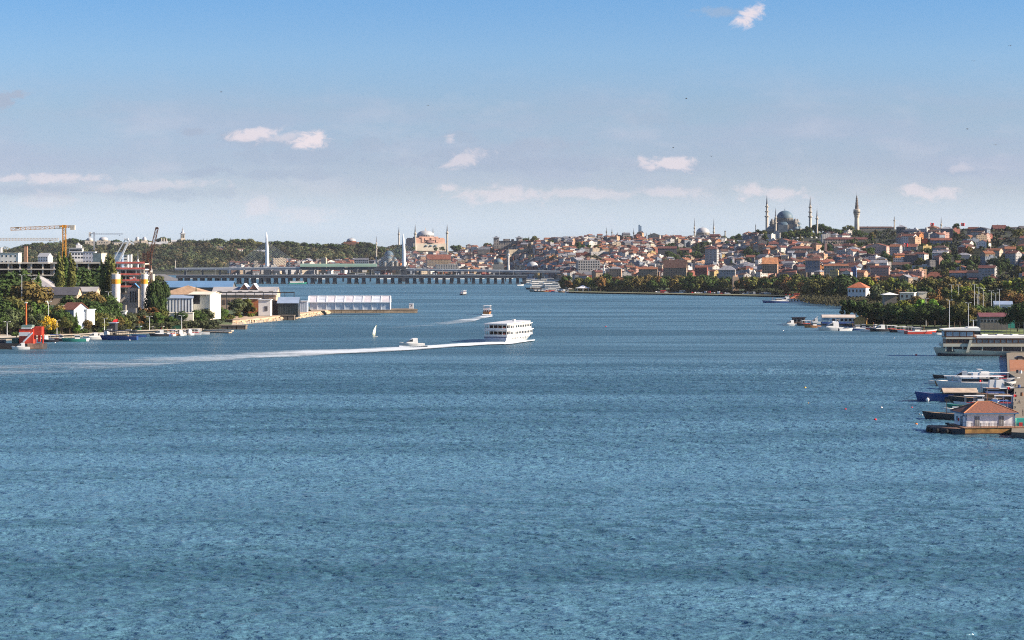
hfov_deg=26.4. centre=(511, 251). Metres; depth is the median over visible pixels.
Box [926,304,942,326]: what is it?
spreading tree
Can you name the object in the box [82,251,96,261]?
grey terrace
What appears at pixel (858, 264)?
apartment building
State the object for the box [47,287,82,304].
dark roofed shed
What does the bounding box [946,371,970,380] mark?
motorboat
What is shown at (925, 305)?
spreading tree
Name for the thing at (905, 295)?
sunlit villa
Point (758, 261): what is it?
apartment building
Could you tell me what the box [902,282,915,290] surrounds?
broadleaf tree
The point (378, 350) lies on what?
ferry wake
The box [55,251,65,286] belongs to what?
poplar tree
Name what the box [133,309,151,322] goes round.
spreading tree
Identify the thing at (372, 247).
spreading tree
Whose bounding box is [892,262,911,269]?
apartment building
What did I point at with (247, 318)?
earth bank
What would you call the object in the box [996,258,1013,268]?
spreading tree
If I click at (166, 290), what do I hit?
broadleaf tree
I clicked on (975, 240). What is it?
hillside house
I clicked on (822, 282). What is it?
spreading tree
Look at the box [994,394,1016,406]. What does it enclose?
canopied boat
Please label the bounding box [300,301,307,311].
white annex
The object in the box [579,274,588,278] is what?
hillside house
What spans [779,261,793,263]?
hillside house
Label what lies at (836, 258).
hillside house
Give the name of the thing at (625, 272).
apartment building
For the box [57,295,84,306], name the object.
spreading tree
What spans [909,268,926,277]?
apartment building
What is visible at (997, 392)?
canopied boat
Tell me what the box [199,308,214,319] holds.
spreading tree
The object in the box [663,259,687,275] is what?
market hall
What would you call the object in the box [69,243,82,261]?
modern villa
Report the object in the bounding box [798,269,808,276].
hillside house
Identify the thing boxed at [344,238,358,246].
domed church
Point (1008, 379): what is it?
canopied boat
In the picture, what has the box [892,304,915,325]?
spreading tree
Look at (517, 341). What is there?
bow foam
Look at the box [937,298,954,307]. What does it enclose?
broadleaf tree
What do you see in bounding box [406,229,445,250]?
great pink mosque
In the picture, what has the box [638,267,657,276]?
long house
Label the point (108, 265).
poplar tree
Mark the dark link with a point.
(274, 307)
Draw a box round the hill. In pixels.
[54,229,1023,288]
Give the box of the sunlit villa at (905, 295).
[899,292,916,299]
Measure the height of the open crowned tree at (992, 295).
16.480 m
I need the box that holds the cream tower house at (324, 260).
[321,257,326,263]
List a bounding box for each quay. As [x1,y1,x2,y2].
[0,322,201,337]
[1007,353,1023,437]
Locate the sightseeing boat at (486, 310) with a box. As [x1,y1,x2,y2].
[483,305,490,313]
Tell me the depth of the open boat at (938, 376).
744.72 m
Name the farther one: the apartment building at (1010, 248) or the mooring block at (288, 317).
the apartment building at (1010, 248)
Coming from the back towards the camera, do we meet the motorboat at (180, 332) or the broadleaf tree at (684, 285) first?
the broadleaf tree at (684, 285)
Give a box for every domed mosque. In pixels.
[493,258,503,269]
[766,211,801,233]
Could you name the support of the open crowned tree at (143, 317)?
on the bank at (165, 331)
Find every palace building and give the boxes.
[85,238,94,245]
[97,237,109,246]
[112,242,135,246]
[141,237,147,243]
[148,242,160,245]
[160,238,167,244]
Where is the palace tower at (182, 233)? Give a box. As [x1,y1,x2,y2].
[180,227,185,241]
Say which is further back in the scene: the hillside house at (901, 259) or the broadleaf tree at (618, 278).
the hillside house at (901, 259)
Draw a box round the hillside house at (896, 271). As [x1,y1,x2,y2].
[890,268,900,274]
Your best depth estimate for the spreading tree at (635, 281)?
2276.16 m
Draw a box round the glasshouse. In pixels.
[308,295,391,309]
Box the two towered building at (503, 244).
[492,236,522,248]
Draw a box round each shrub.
[46,328,60,333]
[80,328,87,332]
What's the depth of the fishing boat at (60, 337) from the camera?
1062.66 m
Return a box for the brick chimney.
[24,246,27,261]
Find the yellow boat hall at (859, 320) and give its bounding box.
[854,316,865,324]
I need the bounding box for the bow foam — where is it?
[504,339,534,343]
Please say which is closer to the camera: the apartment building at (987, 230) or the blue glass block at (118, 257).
the blue glass block at (118, 257)
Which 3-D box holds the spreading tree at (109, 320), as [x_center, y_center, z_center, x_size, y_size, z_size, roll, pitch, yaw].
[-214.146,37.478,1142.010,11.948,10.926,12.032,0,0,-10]
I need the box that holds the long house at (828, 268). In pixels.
[823,263,848,276]
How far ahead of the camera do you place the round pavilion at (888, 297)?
1500.00 m
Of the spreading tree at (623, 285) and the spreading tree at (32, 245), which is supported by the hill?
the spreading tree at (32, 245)
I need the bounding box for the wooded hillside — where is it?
[3,239,408,271]
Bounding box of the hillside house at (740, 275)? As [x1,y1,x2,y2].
[738,273,750,277]
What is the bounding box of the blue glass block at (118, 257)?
[115,252,123,266]
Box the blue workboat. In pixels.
[897,388,977,401]
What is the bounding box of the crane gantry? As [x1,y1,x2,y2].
[219,292,294,312]
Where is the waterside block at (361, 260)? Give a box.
[354,258,368,263]
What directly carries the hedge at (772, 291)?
on the bank at (923, 327)
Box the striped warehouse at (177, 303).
[166,295,193,311]
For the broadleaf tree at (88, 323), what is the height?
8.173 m
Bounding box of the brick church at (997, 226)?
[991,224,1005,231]
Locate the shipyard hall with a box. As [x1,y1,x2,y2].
[212,283,280,309]
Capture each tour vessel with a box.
[288,281,306,283]
[525,284,544,289]
[526,280,543,284]
[542,284,558,288]
[555,285,568,290]
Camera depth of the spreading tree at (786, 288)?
2111.68 m
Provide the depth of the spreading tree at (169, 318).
1188.63 m
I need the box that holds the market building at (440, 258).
[426,254,450,265]
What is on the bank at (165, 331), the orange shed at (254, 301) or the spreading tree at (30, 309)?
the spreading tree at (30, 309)
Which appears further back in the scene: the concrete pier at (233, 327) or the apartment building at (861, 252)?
the apartment building at (861, 252)
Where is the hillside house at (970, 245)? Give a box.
[957,243,974,248]
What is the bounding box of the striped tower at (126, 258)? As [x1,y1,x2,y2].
[124,255,128,266]
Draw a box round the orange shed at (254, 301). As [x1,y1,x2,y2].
[242,298,260,312]
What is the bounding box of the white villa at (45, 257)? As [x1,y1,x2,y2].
[37,253,52,261]
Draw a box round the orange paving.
[1009,360,1023,370]
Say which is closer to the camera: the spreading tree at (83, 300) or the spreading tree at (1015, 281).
the spreading tree at (83, 300)
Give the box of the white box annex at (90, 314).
[84,309,95,324]
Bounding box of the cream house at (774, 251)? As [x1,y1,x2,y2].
[770,249,778,254]
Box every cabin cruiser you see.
[808,316,820,323]
[817,321,844,329]
[977,369,1015,385]
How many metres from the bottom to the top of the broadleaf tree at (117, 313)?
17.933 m
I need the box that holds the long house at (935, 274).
[927,272,946,277]
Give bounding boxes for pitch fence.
[980,323,1023,334]
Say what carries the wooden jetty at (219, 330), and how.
in the water at (575, 324)
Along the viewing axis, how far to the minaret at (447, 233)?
4858.46 m
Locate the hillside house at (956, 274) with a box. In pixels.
[949,270,966,277]
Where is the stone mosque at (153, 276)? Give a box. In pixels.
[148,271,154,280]
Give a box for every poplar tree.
[36,273,42,287]
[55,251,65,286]
[62,250,68,286]
[66,252,76,286]
[98,259,106,295]
[104,255,108,294]
[105,254,111,295]
[109,257,116,295]
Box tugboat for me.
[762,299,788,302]
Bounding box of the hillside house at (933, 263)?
[924,259,937,266]
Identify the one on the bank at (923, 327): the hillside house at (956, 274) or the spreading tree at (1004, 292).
the spreading tree at (1004, 292)
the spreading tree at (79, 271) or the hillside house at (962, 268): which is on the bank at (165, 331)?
the spreading tree at (79, 271)
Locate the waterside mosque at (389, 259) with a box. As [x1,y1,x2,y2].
[379,251,397,265]
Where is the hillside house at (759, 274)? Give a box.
[756,270,767,277]
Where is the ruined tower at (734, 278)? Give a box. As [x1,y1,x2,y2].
[732,276,738,293]
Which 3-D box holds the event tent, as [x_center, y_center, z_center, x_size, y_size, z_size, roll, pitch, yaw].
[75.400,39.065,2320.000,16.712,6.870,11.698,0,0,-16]
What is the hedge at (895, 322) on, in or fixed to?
on the bank at (923, 327)
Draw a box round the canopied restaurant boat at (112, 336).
[100,329,137,339]
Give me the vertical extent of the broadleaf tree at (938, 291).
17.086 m
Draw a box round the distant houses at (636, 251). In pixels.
[227,225,977,282]
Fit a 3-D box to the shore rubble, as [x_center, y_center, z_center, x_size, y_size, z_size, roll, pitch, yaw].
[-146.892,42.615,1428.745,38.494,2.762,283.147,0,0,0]
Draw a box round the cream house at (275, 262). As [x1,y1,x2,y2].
[272,257,285,266]
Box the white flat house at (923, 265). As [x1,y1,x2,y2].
[911,264,930,268]
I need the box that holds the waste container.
[1015,418,1023,425]
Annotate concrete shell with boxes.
[93,253,105,261]
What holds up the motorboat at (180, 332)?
on the water at (575, 324)
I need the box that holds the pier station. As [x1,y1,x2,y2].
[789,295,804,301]
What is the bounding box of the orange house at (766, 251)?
[763,248,769,253]
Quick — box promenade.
[569,291,783,295]
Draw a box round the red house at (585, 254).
[576,252,589,255]
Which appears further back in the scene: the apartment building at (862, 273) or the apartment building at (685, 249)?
the apartment building at (685, 249)
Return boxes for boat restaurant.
[821,315,855,325]
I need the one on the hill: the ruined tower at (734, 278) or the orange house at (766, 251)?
the orange house at (766, 251)
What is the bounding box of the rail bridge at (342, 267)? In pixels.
[175,232,559,281]
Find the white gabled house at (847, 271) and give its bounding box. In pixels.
[843,269,851,275]
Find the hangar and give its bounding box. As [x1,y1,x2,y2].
[33,276,55,287]
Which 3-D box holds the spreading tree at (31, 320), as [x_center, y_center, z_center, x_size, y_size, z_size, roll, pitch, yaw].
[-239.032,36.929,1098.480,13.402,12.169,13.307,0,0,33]
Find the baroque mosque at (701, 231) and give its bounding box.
[695,227,709,237]
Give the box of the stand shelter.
[976,313,1007,329]
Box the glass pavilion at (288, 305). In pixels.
[277,297,300,316]
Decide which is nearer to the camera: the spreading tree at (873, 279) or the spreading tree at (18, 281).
the spreading tree at (18, 281)
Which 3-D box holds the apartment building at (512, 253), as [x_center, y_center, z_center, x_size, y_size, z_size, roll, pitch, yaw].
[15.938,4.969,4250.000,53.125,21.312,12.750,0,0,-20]
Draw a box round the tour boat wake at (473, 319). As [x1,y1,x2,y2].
[454,316,489,322]
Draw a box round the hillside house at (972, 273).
[966,269,978,277]
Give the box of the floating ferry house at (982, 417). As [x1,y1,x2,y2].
[926,401,1023,434]
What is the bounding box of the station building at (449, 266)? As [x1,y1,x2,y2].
[436,263,457,271]
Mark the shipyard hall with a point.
(254, 287)
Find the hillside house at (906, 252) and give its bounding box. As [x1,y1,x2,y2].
[902,250,914,254]
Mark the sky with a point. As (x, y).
(542, 119)
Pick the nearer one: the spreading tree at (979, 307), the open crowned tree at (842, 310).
the spreading tree at (979, 307)
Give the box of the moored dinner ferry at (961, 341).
[933,320,1023,355]
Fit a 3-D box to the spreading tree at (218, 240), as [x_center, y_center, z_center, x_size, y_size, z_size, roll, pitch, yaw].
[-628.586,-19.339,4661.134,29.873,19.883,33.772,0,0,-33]
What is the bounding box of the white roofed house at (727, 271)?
[719,266,735,277]
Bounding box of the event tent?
[577,285,590,290]
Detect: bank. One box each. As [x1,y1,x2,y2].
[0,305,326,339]
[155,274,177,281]
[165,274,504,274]
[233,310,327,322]
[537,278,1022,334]
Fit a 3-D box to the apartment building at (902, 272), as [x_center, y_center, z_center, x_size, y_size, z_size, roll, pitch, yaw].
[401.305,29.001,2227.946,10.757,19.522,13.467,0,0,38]
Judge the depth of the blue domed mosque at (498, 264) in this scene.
3889.64 m
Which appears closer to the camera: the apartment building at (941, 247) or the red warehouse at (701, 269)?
the apartment building at (941, 247)
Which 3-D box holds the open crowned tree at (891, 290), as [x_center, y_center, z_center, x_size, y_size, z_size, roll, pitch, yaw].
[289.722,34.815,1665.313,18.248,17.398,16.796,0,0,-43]
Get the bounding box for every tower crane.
[0,238,58,240]
[10,225,74,258]
[89,232,122,249]
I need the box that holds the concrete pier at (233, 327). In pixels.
[204,325,247,329]
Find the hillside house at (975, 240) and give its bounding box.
[963,238,978,242]
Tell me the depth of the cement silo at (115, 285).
1237.88 m
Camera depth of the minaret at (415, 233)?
4898.09 m
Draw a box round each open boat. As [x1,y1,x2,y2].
[41,339,58,341]
[838,328,852,330]
[932,374,946,378]
[947,404,962,407]
[948,396,1004,402]
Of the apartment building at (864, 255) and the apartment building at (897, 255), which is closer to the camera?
the apartment building at (897, 255)
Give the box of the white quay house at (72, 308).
[61,302,88,328]
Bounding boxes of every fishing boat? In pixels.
[51,332,62,340]
[62,335,85,341]
[804,322,820,327]
[844,325,865,329]
[853,324,869,329]
[904,327,936,333]
[922,402,956,419]
[969,396,998,401]
[977,387,1011,399]
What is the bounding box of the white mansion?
[847,282,869,296]
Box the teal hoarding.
[1008,321,1014,327]
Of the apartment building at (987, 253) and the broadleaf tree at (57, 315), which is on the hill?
the apartment building at (987, 253)
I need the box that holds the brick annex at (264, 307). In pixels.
[258,299,272,315]
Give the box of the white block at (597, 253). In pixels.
[589,251,608,255]
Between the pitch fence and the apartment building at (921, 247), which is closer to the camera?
the pitch fence
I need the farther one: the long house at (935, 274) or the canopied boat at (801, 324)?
the long house at (935, 274)
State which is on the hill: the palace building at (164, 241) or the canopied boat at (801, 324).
the palace building at (164, 241)
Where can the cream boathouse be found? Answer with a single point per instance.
(211, 301)
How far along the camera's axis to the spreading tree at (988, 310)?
1231.99 m
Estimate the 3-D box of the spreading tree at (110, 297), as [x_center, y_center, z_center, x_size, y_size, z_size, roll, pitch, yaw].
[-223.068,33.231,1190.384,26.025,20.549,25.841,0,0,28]
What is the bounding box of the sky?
[0,0,1023,250]
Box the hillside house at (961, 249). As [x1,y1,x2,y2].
[958,245,966,253]
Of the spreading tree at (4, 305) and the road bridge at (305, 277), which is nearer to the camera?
the spreading tree at (4, 305)
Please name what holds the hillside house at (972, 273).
on the hill
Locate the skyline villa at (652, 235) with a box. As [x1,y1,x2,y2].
[648,233,660,238]
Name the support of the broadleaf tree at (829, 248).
on the hill
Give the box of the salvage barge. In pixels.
[0,302,46,348]
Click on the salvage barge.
(27, 334)
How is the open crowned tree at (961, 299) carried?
on the bank at (923, 327)
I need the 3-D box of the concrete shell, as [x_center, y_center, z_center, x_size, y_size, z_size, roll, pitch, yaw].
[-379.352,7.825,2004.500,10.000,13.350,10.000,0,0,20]
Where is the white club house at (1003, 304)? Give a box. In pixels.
[993,301,1012,308]
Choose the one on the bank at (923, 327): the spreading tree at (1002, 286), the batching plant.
the spreading tree at (1002, 286)
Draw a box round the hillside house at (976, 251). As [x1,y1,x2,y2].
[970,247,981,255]
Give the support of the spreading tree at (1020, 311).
on the bank at (923, 327)
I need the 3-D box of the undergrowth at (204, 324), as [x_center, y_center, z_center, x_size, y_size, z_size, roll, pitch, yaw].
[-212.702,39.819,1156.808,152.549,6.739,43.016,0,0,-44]
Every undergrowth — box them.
[0,319,222,333]
[572,227,1023,283]
[794,294,990,307]
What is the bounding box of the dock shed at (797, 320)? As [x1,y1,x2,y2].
[791,317,805,323]
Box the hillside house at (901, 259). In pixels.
[893,257,903,261]
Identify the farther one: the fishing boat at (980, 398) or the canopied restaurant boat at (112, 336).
the canopied restaurant boat at (112, 336)
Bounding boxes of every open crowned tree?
[136,315,145,323]
[138,307,159,319]
[839,299,854,314]
[842,299,866,316]
[880,286,901,292]
[913,287,934,294]
[941,287,953,299]
[952,294,971,306]
[985,293,998,306]
[986,292,998,300]
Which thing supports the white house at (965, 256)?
on the hill
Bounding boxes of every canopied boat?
[797,320,811,325]
[889,326,905,331]
[897,327,911,332]
[953,395,984,404]
[986,392,1006,401]
[989,372,1019,380]
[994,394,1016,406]
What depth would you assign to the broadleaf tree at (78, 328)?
1114.37 m
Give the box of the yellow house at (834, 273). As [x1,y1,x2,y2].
[830,269,838,277]
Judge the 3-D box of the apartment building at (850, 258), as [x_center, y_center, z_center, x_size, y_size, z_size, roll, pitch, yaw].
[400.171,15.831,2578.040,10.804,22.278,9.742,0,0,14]
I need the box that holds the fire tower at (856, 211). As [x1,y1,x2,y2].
[853,195,859,229]
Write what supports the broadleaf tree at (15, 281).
on the bank at (165, 331)
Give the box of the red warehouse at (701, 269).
[695,265,708,274]
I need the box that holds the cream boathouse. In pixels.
[187,291,220,319]
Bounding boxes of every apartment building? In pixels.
[477,247,489,254]
[506,249,528,258]
[592,269,602,279]
[622,270,630,276]
[657,246,676,255]
[677,248,689,254]
[705,246,718,263]
[709,270,718,276]
[739,269,751,273]
[741,266,753,269]
[743,263,754,266]
[755,258,761,265]
[756,254,769,257]
[779,269,798,277]
[781,254,788,258]
[783,263,795,268]
[790,246,813,253]
[792,264,804,269]
[805,258,819,271]
[809,254,821,257]
[814,269,823,274]
[819,253,827,259]
[838,268,850,274]
[844,260,866,268]
[845,256,854,260]
[847,249,858,255]
[847,262,863,268]
[853,256,863,260]
[857,254,879,256]
[857,269,868,277]
[858,250,866,254]
[866,243,888,253]
[866,260,879,268]
[868,255,879,259]
[870,259,888,264]
[880,275,891,280]
[889,244,902,253]
[891,273,904,279]
[892,253,904,257]
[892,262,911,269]
[897,270,907,273]
[898,275,914,283]
[902,243,917,251]
[904,253,917,263]
[906,270,923,276]
[907,273,918,279]
[908,236,920,245]
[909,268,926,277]
[914,251,928,262]
[917,244,931,251]
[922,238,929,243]
[930,237,951,244]
[932,245,948,251]
[932,250,948,259]
[971,230,984,234]
[972,234,986,240]
[974,227,989,233]
[976,239,990,247]
[978,232,989,241]
[978,265,995,280]
[979,250,995,263]
[981,255,996,264]
[985,247,1003,256]
[1005,246,1015,250]
[1005,250,1021,265]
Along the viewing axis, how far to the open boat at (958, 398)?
623.59 m
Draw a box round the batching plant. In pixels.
[120,283,138,307]
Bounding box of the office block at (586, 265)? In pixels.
[577,259,599,273]
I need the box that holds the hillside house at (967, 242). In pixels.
[961,240,973,244]
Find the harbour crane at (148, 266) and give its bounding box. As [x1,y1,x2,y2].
[142,227,158,283]
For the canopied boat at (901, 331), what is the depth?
1169.62 m
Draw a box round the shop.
[609,267,621,276]
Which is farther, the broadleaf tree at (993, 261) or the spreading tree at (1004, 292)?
the broadleaf tree at (993, 261)
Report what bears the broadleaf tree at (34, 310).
on the bank at (165, 331)
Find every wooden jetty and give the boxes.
[203,331,231,332]
[206,330,233,331]
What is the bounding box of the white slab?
[129,254,131,266]
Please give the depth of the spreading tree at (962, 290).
1498.31 m
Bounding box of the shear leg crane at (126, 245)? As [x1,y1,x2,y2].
[114,238,133,261]
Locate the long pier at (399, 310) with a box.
[328,308,417,312]
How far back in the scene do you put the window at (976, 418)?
521.16 m
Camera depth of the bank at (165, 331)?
1184.27 m
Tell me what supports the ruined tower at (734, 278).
on the bank at (923, 327)
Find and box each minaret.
[375,237,377,263]
[414,226,416,250]
[446,226,448,251]
[507,248,509,269]
[764,198,768,229]
[774,209,776,230]
[808,199,812,226]
[815,213,818,234]
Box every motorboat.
[11,343,29,349]
[83,332,101,338]
[149,330,168,335]
[177,330,183,335]
[186,329,193,334]
[399,338,424,345]
[782,320,796,325]
[869,325,888,331]
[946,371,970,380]
[979,380,994,391]
[983,380,1023,392]
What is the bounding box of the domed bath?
[526,261,537,273]
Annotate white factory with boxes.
[0,253,20,261]
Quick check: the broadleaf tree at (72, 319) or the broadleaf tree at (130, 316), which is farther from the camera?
the broadleaf tree at (130, 316)
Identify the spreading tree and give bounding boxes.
[0,299,24,333]
[0,312,10,334]
[2,275,46,302]
[16,301,32,315]
[22,313,50,328]
[28,242,38,248]
[37,315,58,334]
[42,304,64,316]
[48,267,99,284]
[52,316,73,333]
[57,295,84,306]
[64,297,100,304]
[72,277,94,286]
[84,300,111,321]
[94,312,108,331]
[96,305,114,314]
[96,313,114,325]
[98,294,127,312]
[115,316,124,326]
[118,317,131,324]
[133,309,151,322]
[150,312,166,322]
[155,275,163,281]
[157,292,169,311]
[165,316,178,321]
[192,309,207,321]
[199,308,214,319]
[212,238,224,243]
[221,307,227,315]
[227,298,247,311]
[238,298,256,315]
[366,244,377,251]
[558,275,571,284]
[561,280,572,289]
[583,276,591,286]
[589,277,599,287]
[599,278,610,289]
[609,279,618,288]
[619,278,632,287]
[629,277,647,291]
[634,276,648,291]
[657,277,668,292]
[669,278,681,291]
[670,275,684,284]
[692,246,699,251]
[698,275,710,280]
[701,280,711,290]
[706,278,718,291]
[713,280,721,290]
[717,279,731,289]
[719,276,731,288]
[734,277,743,289]
[735,279,751,289]
[740,276,759,288]
[743,248,752,253]
[757,277,772,288]
[765,281,774,287]
[766,278,779,288]
[773,276,791,289]
[777,273,788,280]
[780,231,788,237]
[783,280,797,291]
[786,279,801,293]
[797,280,806,294]
[800,274,821,291]
[801,279,823,295]
[814,223,826,232]
[815,278,834,294]
[826,277,849,294]
[836,274,858,294]
[842,225,854,230]
[852,230,862,236]
[862,303,885,323]
[868,302,893,324]
[870,276,878,284]
[874,280,886,290]
[876,305,898,324]
[881,277,908,289]
[886,306,908,325]
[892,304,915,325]
[893,289,906,300]
[894,300,911,306]
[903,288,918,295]
[904,295,927,304]
[908,306,931,326]
[911,277,934,291]
[912,298,938,307]
[914,257,924,264]
[916,279,942,290]
[916,303,937,325]
[923,295,941,301]
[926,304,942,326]
[929,306,944,326]
[937,276,969,289]
[938,267,949,276]
[939,305,956,326]
[949,286,977,301]
[951,305,976,326]
[957,290,985,307]
[965,265,978,270]
[972,304,986,326]
[984,306,994,312]
[989,289,1015,305]
[989,305,1004,312]
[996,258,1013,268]
[997,303,1019,331]
[999,277,1022,289]
[1000,293,1023,303]
[1002,276,1023,294]
[1012,229,1023,236]
[1012,304,1023,325]
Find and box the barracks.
[823,237,867,243]
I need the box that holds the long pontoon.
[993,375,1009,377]
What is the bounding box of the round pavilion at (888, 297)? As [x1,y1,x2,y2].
[880,292,897,304]
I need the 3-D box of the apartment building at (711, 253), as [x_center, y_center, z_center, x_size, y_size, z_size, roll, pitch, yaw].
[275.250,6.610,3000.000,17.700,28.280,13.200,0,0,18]
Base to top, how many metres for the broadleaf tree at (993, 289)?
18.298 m
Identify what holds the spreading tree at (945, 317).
on the bank at (923, 327)
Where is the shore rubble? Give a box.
[235,311,330,323]
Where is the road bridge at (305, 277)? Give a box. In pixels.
[176,269,526,283]
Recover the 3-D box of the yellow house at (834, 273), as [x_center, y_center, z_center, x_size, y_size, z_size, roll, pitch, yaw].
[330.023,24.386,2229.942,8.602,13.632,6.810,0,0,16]
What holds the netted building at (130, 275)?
on the bank at (165, 331)
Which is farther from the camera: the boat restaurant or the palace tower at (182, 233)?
the palace tower at (182, 233)
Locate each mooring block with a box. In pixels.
[224,319,239,321]
[281,315,295,319]
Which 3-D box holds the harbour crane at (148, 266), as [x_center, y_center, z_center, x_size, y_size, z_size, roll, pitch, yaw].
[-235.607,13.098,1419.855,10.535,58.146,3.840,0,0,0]
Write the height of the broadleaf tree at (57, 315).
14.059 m
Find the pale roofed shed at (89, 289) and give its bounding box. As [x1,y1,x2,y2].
[81,287,100,294]
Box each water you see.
[0,275,1006,356]
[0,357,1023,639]
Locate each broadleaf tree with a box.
[0,269,51,307]
[0,271,34,297]
[0,276,13,299]
[1,308,21,334]
[2,295,27,321]
[3,280,53,304]
[17,300,49,324]
[34,303,53,318]
[51,309,69,333]
[66,314,78,333]
[73,324,81,333]
[77,265,123,283]
[78,290,106,303]
[79,279,99,286]
[83,320,92,328]
[100,301,115,314]
[101,299,124,317]
[125,312,138,323]
[143,282,160,308]
[147,294,159,308]
[150,278,162,301]
[154,309,168,321]
[160,279,170,306]
[178,311,187,320]
[282,241,292,245]
[328,243,336,248]
[377,247,385,253]
[572,278,582,286]
[594,276,606,290]
[600,273,611,280]
[612,276,622,280]
[643,274,652,279]
[647,279,657,291]
[676,277,684,290]
[681,280,688,290]
[685,275,697,291]
[690,276,703,289]
[790,272,800,279]
[820,274,830,279]
[822,226,831,231]
[825,281,837,294]
[827,244,832,250]
[835,279,853,295]
[857,302,873,324]
[858,276,873,286]
[866,284,885,300]
[868,232,875,238]
[886,255,892,262]
[891,278,907,289]
[902,264,911,270]
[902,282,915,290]
[906,307,921,326]
[935,287,943,299]
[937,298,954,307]
[938,308,953,327]
[941,253,951,262]
[943,262,950,267]
[950,303,965,326]
[952,223,960,229]
[953,254,961,260]
[964,307,980,326]
[965,246,972,253]
[965,260,974,266]
[969,257,978,263]
[972,283,986,293]
[977,290,987,302]
[978,276,995,291]
[985,283,1001,293]
[989,280,1003,291]
[990,257,998,263]
[997,262,1007,270]
[1011,301,1023,320]
[1014,266,1021,275]
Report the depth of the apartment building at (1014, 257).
2276.01 m
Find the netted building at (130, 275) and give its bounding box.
[116,262,148,312]
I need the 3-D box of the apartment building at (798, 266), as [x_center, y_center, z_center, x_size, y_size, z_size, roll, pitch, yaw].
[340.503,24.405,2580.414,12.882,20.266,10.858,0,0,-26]
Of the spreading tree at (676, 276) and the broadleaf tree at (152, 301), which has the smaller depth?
the broadleaf tree at (152, 301)
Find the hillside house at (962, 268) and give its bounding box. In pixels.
[955,265,965,270]
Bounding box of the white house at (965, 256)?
[957,252,970,259]
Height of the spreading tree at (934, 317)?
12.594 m
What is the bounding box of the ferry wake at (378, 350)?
[195,342,503,358]
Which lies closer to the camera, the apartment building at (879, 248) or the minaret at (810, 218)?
the apartment building at (879, 248)
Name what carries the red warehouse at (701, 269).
on the hill
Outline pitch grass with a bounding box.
[981,330,1022,333]
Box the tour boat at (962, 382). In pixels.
[935,376,1011,388]
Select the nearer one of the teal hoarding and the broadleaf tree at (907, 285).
the teal hoarding
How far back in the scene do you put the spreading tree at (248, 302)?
1395.15 m
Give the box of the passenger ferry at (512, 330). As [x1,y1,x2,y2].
[484,319,533,341]
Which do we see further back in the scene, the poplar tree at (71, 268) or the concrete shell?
the concrete shell
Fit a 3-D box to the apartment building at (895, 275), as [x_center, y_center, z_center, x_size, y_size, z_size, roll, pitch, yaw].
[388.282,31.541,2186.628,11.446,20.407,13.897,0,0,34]
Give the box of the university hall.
[859,226,893,230]
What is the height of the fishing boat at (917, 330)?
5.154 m
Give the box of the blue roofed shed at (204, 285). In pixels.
[166,281,236,291]
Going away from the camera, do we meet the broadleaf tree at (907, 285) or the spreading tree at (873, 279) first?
the broadleaf tree at (907, 285)
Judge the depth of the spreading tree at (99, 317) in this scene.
1135.14 m
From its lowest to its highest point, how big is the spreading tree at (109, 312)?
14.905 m
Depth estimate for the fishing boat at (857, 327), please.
1205.82 m
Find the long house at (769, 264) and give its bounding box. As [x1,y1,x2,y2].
[762,257,778,272]
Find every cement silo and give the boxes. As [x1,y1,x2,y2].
[110,272,119,301]
[139,272,147,308]
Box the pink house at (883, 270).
[870,265,890,275]
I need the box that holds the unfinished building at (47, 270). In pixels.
[0,261,119,308]
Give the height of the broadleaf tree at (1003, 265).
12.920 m
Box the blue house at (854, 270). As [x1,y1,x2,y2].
[851,266,856,276]
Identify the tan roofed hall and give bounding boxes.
[170,285,210,294]
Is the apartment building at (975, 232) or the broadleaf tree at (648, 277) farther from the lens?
the apartment building at (975, 232)
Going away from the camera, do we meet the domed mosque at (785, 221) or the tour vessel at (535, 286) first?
the tour vessel at (535, 286)
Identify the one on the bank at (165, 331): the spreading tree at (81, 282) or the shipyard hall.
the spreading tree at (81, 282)
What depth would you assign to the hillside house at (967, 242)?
2646.83 m
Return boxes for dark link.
[272,300,277,314]
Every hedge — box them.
[572,286,838,295]
[861,315,1023,327]
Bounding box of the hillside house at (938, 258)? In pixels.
[934,254,945,263]
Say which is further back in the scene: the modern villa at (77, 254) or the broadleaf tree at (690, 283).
the modern villa at (77, 254)
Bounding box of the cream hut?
[918,292,927,298]
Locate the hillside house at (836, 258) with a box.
[833,255,840,262]
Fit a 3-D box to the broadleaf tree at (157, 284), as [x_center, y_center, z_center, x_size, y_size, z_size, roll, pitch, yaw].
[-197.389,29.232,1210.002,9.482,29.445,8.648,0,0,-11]

